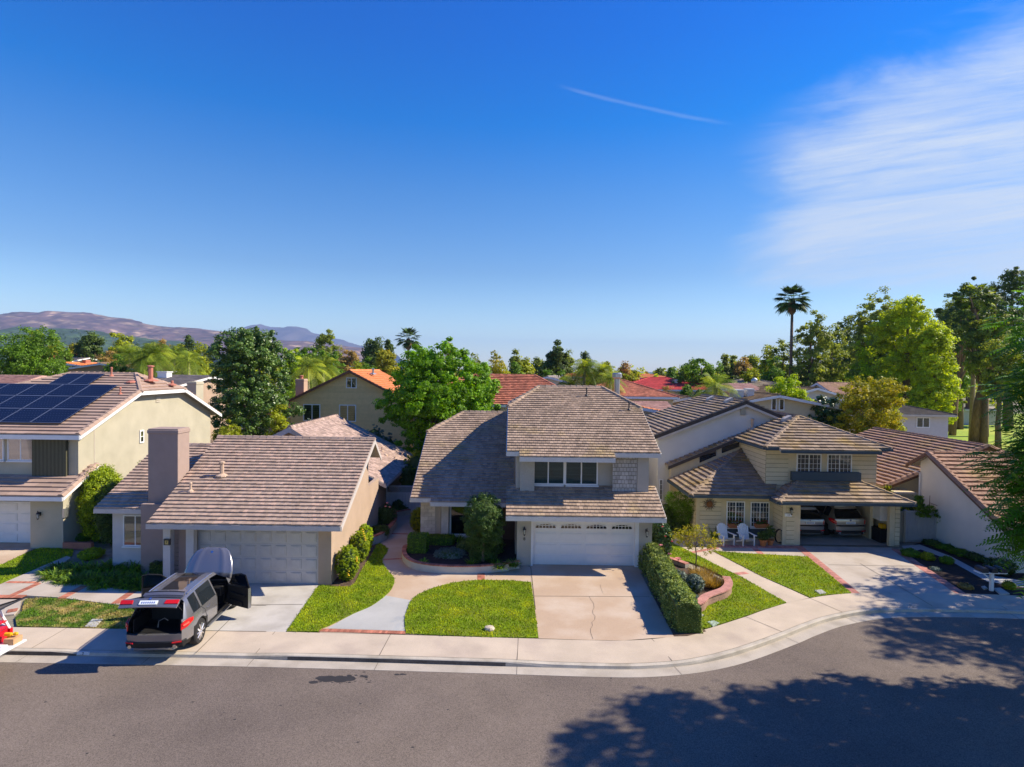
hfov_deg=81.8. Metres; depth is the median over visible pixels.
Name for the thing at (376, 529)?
shrub
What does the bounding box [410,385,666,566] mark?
two storey house
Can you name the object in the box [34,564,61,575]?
strappy plant
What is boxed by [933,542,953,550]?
shrub
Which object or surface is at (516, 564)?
strappy plant
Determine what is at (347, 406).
window
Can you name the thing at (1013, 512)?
jacaranda tree
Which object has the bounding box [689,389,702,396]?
tree
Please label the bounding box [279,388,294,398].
garden tree
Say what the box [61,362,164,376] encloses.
house
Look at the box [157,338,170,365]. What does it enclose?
tree
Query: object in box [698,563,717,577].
grass clump
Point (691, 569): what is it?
grass clump
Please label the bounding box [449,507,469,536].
window
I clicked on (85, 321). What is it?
hills
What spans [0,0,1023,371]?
sky
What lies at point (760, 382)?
house
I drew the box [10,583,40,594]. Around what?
brick edging
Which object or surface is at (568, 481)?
window
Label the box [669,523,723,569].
tree
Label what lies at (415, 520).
bamboo shrub
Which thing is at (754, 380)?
satellite dish
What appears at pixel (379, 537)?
planter wall
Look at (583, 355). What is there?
tree
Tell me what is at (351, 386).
window
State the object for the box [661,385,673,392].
tree
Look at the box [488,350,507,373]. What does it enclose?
tree
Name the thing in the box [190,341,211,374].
tree
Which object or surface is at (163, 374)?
roof vent
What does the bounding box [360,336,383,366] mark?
tree
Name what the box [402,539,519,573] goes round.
planter wall
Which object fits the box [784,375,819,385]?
garden tree
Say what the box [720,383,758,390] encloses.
house
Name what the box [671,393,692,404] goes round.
house
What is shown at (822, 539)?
garage floor
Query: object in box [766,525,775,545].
plant pot
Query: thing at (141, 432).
window
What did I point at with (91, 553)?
shrub
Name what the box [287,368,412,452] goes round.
house
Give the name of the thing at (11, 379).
house
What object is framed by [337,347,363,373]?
tree
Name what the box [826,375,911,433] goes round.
tree
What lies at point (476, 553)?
shrub
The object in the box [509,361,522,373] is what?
tree
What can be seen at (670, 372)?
tree
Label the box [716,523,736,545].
garden armchair
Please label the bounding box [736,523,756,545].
garden armchair
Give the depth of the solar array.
33.62 m
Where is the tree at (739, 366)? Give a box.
[732,356,751,378]
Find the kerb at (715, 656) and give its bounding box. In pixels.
[11,607,1023,668]
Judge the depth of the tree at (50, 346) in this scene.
117.63 m
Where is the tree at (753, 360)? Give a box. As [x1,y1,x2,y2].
[743,354,759,375]
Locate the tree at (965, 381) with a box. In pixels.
[948,335,970,430]
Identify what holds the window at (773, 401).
in the house at (781, 403)
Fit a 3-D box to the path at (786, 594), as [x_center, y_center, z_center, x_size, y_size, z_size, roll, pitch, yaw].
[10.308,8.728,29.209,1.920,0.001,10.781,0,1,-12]
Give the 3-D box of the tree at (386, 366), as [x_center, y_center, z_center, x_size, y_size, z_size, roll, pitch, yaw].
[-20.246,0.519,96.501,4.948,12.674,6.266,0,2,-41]
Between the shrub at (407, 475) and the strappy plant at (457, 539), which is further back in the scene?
the shrub at (407, 475)
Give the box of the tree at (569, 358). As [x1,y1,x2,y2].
[564,349,575,372]
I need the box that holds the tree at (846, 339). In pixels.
[831,316,855,381]
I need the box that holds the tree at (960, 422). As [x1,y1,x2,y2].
[945,309,977,429]
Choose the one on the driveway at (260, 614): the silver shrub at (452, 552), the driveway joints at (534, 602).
the driveway joints at (534, 602)
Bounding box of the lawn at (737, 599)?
[670,544,785,628]
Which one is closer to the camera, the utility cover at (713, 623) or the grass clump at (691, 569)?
the utility cover at (713, 623)
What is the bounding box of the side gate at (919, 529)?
[905,510,936,541]
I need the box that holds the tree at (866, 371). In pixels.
[843,339,890,384]
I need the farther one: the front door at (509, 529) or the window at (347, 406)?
the window at (347, 406)
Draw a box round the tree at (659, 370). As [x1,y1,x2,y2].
[652,367,666,375]
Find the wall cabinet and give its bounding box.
[871,506,887,542]
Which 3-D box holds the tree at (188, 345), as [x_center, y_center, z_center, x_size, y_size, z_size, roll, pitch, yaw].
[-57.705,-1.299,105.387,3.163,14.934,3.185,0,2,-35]
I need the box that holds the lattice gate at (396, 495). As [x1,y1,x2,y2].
[386,485,420,512]
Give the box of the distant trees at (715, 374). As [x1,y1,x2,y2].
[0,357,1023,407]
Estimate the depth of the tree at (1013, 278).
107.94 m
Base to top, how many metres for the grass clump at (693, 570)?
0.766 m
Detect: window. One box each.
[0,439,4,461]
[6,439,31,461]
[121,515,140,547]
[139,430,143,442]
[303,404,319,420]
[339,405,355,421]
[346,377,356,387]
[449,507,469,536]
[534,462,564,486]
[564,462,598,486]
[659,479,663,500]
[699,450,716,462]
[721,442,739,453]
[725,501,744,528]
[749,502,769,528]
[771,398,776,410]
[779,399,784,410]
[796,453,821,471]
[827,454,851,471]
[916,417,929,427]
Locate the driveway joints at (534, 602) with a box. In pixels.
[196,563,931,652]
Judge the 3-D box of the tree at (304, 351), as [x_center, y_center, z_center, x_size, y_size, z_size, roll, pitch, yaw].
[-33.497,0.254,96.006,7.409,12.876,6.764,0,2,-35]
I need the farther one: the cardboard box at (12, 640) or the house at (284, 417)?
the house at (284, 417)
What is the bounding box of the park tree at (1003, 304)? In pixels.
[949,300,1023,436]
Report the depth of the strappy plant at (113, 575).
25.27 m
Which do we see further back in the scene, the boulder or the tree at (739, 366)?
the tree at (739, 366)
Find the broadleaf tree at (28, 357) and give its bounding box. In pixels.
[0,324,69,375]
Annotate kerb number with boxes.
[77,651,89,654]
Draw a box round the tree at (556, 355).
[545,339,569,372]
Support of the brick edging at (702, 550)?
on the terrace
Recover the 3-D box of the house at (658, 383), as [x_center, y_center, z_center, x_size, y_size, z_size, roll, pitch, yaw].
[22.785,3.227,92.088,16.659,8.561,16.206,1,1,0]
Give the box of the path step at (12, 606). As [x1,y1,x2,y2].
[0,599,20,615]
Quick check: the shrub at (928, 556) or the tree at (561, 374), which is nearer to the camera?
the shrub at (928, 556)
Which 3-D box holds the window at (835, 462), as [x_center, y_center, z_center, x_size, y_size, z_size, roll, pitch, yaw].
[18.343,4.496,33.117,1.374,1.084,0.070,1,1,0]
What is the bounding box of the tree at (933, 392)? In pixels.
[905,321,965,424]
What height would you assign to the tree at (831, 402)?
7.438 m
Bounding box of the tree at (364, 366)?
[353,356,376,368]
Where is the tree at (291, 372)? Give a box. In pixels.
[278,348,302,395]
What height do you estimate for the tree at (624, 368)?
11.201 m
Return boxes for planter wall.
[63,542,93,549]
[372,509,396,544]
[397,509,410,516]
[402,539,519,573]
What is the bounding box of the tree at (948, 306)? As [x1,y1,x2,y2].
[938,299,956,324]
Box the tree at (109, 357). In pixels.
[94,350,116,362]
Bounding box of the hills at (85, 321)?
[0,311,402,368]
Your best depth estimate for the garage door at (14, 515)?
30.49 m
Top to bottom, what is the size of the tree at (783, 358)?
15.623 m
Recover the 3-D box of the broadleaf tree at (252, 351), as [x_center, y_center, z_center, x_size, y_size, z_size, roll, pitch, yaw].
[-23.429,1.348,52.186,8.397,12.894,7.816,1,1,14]
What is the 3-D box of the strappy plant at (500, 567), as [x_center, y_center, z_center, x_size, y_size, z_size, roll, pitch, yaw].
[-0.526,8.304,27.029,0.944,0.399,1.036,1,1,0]
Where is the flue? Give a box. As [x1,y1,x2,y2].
[612,373,621,394]
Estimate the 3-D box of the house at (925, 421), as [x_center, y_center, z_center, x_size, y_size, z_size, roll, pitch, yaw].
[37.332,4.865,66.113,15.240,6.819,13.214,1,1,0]
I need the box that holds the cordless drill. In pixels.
[4,632,18,637]
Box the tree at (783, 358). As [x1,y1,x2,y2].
[768,338,797,382]
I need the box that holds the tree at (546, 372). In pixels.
[543,369,551,375]
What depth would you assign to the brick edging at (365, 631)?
20.75 m
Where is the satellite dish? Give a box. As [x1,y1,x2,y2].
[751,378,757,382]
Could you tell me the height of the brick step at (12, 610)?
0.020 m
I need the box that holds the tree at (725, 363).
[717,353,731,379]
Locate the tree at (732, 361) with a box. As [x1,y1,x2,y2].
[728,355,738,377]
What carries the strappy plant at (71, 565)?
on the yard ground at (108, 555)
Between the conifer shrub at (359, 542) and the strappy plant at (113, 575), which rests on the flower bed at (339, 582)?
the conifer shrub at (359, 542)
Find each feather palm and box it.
[106,343,139,364]
[117,341,179,377]
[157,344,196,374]
[170,350,209,374]
[287,354,330,397]
[304,355,340,387]
[556,356,602,385]
[584,362,615,385]
[596,370,625,392]
[687,372,741,397]
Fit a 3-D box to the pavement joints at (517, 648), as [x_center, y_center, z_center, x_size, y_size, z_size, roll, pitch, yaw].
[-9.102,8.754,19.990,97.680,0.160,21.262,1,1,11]
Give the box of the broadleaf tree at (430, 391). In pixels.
[371,336,501,455]
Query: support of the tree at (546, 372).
on the yard ground at (108, 555)
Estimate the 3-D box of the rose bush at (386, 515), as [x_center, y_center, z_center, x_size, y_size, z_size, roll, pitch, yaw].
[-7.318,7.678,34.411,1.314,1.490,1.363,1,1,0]
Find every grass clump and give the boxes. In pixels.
[685,563,704,573]
[688,562,714,578]
[693,568,722,587]
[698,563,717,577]
[702,569,726,588]
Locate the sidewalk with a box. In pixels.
[13,593,1023,662]
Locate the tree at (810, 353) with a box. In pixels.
[785,310,832,385]
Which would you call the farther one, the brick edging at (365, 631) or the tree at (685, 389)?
the tree at (685, 389)
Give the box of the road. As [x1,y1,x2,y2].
[0,617,1023,766]
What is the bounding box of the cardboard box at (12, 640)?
[3,634,22,644]
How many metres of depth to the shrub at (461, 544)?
29.62 m
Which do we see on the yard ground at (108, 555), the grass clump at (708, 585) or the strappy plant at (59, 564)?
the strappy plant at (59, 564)
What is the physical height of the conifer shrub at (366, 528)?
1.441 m
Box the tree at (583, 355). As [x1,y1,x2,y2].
[579,351,593,369]
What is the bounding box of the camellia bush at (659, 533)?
[652,523,673,555]
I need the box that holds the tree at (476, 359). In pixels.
[471,352,480,373]
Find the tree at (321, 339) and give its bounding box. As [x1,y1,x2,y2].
[313,329,342,375]
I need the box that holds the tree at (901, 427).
[873,404,906,430]
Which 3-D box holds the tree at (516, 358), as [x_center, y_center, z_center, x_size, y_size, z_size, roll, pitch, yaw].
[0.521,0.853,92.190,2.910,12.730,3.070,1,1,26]
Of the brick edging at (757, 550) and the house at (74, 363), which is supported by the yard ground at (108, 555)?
the house at (74, 363)
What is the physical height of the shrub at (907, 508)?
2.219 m
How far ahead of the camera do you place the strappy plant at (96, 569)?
26.45 m
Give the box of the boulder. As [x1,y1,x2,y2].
[484,625,494,631]
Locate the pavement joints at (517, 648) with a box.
[18,593,1017,673]
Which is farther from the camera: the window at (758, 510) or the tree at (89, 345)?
the tree at (89, 345)
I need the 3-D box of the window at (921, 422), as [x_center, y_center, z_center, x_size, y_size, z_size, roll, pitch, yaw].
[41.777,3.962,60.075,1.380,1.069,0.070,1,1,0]
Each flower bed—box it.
[331,544,376,586]
[644,564,722,635]
[912,542,1023,595]
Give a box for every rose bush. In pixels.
[378,503,397,523]
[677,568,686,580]
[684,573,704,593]
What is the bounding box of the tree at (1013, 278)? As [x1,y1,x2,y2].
[986,266,1023,426]
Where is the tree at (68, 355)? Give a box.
[60,348,73,361]
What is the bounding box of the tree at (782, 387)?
[764,374,816,401]
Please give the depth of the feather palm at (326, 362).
68.53 m
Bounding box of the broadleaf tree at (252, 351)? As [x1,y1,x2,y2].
[204,326,305,435]
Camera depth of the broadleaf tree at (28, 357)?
68.02 m
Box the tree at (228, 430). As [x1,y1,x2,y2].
[210,419,241,439]
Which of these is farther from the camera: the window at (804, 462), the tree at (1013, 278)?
the tree at (1013, 278)
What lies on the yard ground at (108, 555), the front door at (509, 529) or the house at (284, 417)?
the house at (284, 417)
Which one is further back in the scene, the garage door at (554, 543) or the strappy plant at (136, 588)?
the garage door at (554, 543)
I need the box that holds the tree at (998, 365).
[978,338,1023,447]
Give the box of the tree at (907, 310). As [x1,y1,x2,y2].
[863,294,959,401]
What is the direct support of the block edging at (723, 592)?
on the lawn at (737, 599)
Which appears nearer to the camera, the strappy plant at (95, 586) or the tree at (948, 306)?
the strappy plant at (95, 586)
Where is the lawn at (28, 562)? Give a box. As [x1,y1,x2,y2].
[0,548,72,583]
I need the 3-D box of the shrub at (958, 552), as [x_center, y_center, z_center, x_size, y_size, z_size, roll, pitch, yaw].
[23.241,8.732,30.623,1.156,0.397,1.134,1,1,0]
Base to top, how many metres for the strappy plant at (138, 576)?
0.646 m
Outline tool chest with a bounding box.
[0,620,6,642]
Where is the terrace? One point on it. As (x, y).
(783, 551)
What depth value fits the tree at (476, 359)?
96.16 m
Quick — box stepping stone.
[86,619,102,626]
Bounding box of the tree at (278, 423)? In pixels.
[264,403,288,435]
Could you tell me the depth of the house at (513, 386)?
53.67 m
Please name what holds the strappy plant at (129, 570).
on the yard ground at (108, 555)
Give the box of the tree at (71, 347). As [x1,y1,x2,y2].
[66,342,77,353]
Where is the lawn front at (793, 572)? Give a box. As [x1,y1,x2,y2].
[713,551,849,597]
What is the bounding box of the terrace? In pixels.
[690,534,803,555]
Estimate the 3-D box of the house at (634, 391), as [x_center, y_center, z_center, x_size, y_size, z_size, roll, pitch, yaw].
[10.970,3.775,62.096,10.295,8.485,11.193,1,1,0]
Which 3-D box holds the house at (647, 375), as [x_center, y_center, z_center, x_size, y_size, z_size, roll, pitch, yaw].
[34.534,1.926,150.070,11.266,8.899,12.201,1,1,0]
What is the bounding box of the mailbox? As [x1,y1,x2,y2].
[974,565,1007,590]
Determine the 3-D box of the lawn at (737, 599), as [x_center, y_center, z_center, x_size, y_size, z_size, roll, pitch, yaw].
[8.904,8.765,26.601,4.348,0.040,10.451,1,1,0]
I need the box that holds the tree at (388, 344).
[383,339,395,365]
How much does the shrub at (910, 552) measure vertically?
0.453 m
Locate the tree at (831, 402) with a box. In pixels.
[808,394,848,429]
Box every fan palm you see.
[395,327,420,359]
[772,284,811,382]
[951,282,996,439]
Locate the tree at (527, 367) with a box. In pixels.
[519,357,534,373]
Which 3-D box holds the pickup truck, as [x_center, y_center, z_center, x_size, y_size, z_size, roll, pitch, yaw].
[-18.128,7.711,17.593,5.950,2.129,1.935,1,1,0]
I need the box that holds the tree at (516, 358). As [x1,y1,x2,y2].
[507,349,525,373]
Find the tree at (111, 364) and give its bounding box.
[101,354,126,371]
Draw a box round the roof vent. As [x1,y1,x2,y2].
[156,371,171,377]
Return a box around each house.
[0,365,221,548]
[0,375,46,383]
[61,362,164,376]
[64,357,98,361]
[66,362,96,365]
[82,360,108,363]
[93,414,413,584]
[156,375,231,442]
[260,404,290,435]
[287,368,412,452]
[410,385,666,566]
[413,374,554,449]
[542,375,581,384]
[587,379,679,404]
[632,377,710,394]
[632,401,671,409]
[637,374,666,378]
[640,405,659,415]
[645,394,916,545]
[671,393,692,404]
[693,388,858,431]
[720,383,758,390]
[727,379,793,385]
[754,384,843,405]
[811,382,868,406]
[849,404,956,437]
[856,427,1023,572]
[964,408,995,424]
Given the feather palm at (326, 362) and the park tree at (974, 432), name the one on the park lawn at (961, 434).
the park tree at (974, 432)
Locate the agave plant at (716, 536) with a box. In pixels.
[708,527,717,538]
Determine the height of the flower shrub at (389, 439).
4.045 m
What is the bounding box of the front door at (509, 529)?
[502,507,514,538]
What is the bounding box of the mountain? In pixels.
[234,324,401,366]
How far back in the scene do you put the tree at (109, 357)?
91.91 m
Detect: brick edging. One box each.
[6,581,39,582]
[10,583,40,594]
[57,586,86,598]
[111,590,137,603]
[319,629,405,633]
[477,573,484,579]
[691,547,718,552]
[715,545,796,548]
[734,572,748,574]
[752,548,763,553]
[795,546,858,592]
[892,549,965,593]
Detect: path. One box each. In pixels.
[0,556,140,604]
[672,534,808,602]
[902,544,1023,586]
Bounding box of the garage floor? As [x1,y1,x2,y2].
[800,533,887,545]
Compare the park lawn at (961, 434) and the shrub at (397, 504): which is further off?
the park lawn at (961, 434)
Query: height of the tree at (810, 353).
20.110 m
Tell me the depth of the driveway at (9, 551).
29.30 m
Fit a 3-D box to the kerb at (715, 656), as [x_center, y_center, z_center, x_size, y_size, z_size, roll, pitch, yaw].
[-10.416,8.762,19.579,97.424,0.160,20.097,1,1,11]
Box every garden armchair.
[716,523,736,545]
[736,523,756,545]
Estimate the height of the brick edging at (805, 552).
0.020 m
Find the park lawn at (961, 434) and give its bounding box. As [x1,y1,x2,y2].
[948,413,1023,451]
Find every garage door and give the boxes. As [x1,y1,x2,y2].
[0,501,29,542]
[198,530,318,583]
[533,521,634,565]
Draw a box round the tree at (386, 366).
[373,348,401,379]
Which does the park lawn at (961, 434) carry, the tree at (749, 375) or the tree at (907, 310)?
the tree at (907, 310)
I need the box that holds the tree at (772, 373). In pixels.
[760,356,785,381]
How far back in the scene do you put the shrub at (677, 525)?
33.68 m
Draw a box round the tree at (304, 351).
[288,345,317,382]
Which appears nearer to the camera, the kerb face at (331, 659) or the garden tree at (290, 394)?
the kerb face at (331, 659)
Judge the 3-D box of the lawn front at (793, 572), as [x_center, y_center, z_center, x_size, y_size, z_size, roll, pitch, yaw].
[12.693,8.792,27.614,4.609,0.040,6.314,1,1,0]
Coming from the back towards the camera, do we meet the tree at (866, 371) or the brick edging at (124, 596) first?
the tree at (866, 371)
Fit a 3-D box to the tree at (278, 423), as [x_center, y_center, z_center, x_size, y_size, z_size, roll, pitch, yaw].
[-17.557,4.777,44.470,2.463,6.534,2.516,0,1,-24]
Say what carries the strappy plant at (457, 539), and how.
in the planter wall at (440, 565)
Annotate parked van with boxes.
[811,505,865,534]
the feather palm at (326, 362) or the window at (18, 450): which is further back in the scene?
the feather palm at (326, 362)
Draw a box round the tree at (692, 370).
[671,357,726,386]
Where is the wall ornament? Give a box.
[702,498,714,509]
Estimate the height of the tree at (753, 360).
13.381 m
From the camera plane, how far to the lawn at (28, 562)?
27.47 m
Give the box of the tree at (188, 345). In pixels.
[178,334,194,374]
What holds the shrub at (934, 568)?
on the flower bed at (953, 574)
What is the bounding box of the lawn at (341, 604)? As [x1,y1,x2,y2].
[286,544,394,631]
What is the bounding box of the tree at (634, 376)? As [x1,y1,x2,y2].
[623,369,641,381]
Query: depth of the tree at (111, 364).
73.84 m
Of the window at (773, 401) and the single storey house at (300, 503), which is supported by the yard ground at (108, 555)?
the single storey house at (300, 503)
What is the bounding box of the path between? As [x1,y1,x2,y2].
[321,514,538,638]
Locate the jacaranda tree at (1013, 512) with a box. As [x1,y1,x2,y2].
[954,285,1023,598]
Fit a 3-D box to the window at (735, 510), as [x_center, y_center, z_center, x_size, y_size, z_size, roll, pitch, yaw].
[12.494,7.344,33.017,1.109,1.535,0.120,1,1,0]
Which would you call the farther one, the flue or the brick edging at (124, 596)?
the flue
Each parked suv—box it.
[118,547,251,649]
[800,505,824,533]
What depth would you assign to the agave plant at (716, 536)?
32.80 m
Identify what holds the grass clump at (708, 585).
on the flower bed at (705, 590)
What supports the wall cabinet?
on the garage floor
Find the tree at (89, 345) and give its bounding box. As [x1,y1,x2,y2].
[71,330,106,361]
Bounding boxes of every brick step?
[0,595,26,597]
[7,608,17,612]
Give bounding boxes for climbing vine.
[912,495,940,522]
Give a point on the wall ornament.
(710, 503)
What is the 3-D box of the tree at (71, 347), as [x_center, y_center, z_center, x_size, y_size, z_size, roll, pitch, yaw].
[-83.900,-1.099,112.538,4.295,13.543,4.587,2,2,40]
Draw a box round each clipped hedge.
[407,531,429,553]
[429,533,454,545]
[637,542,704,633]
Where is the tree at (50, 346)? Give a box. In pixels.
[45,340,64,354]
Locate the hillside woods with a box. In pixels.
[0,326,333,372]
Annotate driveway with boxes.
[0,542,34,563]
[206,583,317,631]
[530,564,673,639]
[803,546,955,593]
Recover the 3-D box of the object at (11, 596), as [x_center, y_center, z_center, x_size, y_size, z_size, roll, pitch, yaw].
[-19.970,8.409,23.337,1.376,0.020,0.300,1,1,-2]
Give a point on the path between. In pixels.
(409, 583)
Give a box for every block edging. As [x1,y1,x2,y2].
[670,557,688,567]
[698,576,732,611]
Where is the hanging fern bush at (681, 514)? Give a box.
[664,490,694,524]
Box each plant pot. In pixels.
[757,530,769,545]
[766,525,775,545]
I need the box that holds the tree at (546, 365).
[537,360,557,376]
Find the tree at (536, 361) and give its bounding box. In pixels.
[531,356,543,375]
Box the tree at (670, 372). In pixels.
[665,366,677,378]
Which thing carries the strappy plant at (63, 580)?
on the yard ground at (108, 555)
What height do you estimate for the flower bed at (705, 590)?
0.001 m
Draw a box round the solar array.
[0,373,117,422]
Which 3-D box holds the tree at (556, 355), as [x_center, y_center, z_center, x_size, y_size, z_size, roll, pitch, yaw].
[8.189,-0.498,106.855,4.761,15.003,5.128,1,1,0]
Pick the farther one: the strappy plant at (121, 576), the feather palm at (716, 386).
the feather palm at (716, 386)
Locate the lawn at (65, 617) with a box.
[15,598,134,628]
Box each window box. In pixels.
[727,519,742,527]
[754,519,769,527]
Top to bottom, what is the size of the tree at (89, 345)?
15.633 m
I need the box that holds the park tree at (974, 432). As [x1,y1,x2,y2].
[950,276,1023,442]
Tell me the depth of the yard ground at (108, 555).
28.52 m
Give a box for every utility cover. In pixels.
[708,620,718,626]
[815,589,825,593]
[994,588,1009,594]
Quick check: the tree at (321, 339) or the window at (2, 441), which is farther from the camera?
the tree at (321, 339)
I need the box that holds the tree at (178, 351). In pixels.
[172,343,183,373]
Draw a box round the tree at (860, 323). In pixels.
[841,286,917,376]
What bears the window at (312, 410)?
in the house at (350, 395)
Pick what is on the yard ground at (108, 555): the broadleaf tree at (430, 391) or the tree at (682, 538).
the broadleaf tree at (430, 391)
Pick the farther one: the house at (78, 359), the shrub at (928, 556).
the house at (78, 359)
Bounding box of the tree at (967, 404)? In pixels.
[938,285,1003,408]
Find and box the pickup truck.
[0,597,26,657]
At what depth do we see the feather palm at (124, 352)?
81.36 m
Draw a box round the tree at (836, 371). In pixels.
[815,323,855,381]
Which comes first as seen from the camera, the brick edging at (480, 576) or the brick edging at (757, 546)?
the brick edging at (480, 576)
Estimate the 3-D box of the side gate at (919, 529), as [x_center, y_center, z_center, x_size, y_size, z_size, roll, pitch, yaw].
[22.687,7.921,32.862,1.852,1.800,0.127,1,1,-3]
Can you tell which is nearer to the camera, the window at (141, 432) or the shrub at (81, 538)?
the shrub at (81, 538)
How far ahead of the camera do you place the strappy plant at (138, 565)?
26.52 m
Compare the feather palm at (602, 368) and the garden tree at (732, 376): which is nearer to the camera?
the feather palm at (602, 368)
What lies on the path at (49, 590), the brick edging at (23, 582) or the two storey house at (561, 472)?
the brick edging at (23, 582)
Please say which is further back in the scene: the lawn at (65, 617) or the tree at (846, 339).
the tree at (846, 339)
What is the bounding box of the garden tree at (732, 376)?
[731,367,759,378]
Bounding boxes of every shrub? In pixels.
[74,463,122,541]
[75,530,90,541]
[77,547,105,560]
[91,481,119,545]
[149,560,178,574]
[335,544,359,580]
[349,530,369,561]
[359,523,373,547]
[366,424,386,436]
[370,524,389,536]
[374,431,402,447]
[392,499,404,510]
[399,449,420,480]
[399,462,414,499]
[409,507,420,531]
[433,546,466,559]
[456,539,466,549]
[464,536,505,554]
[467,543,497,561]
[662,503,675,531]
[670,520,692,533]
[883,485,893,491]
[899,547,920,557]
[900,507,917,510]
[918,551,935,560]
[921,539,940,545]
[928,566,941,570]
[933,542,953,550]
[939,555,954,564]
[947,547,969,556]
[956,582,974,589]
[962,551,986,562]
[982,556,1019,575]
[1001,580,1016,589]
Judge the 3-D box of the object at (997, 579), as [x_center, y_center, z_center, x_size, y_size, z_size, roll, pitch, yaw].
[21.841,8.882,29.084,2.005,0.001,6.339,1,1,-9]
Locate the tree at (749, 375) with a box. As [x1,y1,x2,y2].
[742,368,759,381]
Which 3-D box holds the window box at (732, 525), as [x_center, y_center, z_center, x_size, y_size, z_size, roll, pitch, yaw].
[12.440,7.786,32.883,0.930,0.473,0.406,1,1,0]
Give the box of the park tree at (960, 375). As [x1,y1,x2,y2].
[919,287,981,435]
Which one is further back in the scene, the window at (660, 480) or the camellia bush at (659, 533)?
the window at (660, 480)
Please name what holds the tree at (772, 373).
on the yard ground at (108, 555)
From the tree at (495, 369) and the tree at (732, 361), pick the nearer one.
the tree at (495, 369)
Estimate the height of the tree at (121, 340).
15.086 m
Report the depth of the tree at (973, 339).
80.64 m
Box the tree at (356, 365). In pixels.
[351,361,361,368]
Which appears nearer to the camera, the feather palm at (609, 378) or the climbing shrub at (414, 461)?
the climbing shrub at (414, 461)
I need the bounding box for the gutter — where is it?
[0,612,1023,677]
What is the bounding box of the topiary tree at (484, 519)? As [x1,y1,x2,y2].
[460,491,505,561]
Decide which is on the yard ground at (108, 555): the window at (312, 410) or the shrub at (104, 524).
the shrub at (104, 524)
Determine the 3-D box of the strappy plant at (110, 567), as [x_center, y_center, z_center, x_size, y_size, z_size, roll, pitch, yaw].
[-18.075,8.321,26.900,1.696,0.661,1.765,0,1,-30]
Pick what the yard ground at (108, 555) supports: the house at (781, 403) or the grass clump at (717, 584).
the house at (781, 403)
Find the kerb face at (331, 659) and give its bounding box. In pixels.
[6,651,505,665]
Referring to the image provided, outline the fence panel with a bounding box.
[899,510,905,542]
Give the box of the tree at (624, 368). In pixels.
[618,361,632,378]
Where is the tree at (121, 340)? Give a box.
[99,332,138,361]
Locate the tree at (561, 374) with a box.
[556,370,567,382]
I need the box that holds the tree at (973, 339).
[957,314,1015,443]
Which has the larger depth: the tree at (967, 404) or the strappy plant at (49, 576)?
the tree at (967, 404)
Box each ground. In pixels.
[0,377,1023,640]
[1,371,1020,662]
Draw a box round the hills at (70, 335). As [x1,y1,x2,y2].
[0,326,226,362]
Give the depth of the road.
16.24 m
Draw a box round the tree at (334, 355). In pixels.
[311,349,345,387]
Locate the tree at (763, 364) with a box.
[757,344,778,379]
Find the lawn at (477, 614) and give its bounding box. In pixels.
[405,580,537,638]
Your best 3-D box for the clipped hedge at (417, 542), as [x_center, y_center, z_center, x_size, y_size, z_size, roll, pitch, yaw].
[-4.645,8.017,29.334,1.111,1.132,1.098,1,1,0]
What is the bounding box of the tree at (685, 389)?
[677,384,692,396]
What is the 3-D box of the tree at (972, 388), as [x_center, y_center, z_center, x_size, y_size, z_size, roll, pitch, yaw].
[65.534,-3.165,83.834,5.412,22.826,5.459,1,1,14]
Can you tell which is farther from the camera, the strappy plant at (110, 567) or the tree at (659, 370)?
the tree at (659, 370)
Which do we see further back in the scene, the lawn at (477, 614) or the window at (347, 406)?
the window at (347, 406)
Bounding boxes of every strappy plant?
[33,565,73,582]
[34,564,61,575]
[43,559,75,569]
[47,571,81,585]
[51,561,89,574]
[57,568,95,585]
[67,560,96,573]
[68,569,108,585]
[79,560,115,574]
[85,578,118,590]
[86,568,123,585]
[94,558,129,572]
[100,570,140,587]
[110,560,144,575]
[110,576,141,591]
[119,569,152,585]
[124,562,139,574]
[128,581,141,591]
[454,534,465,541]
[465,558,478,564]
[487,558,499,562]
[491,560,507,571]
[505,556,522,567]
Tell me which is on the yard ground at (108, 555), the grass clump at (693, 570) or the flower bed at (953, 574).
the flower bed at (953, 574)
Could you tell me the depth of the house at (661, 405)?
51.02 m
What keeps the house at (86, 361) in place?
on the yard ground at (108, 555)

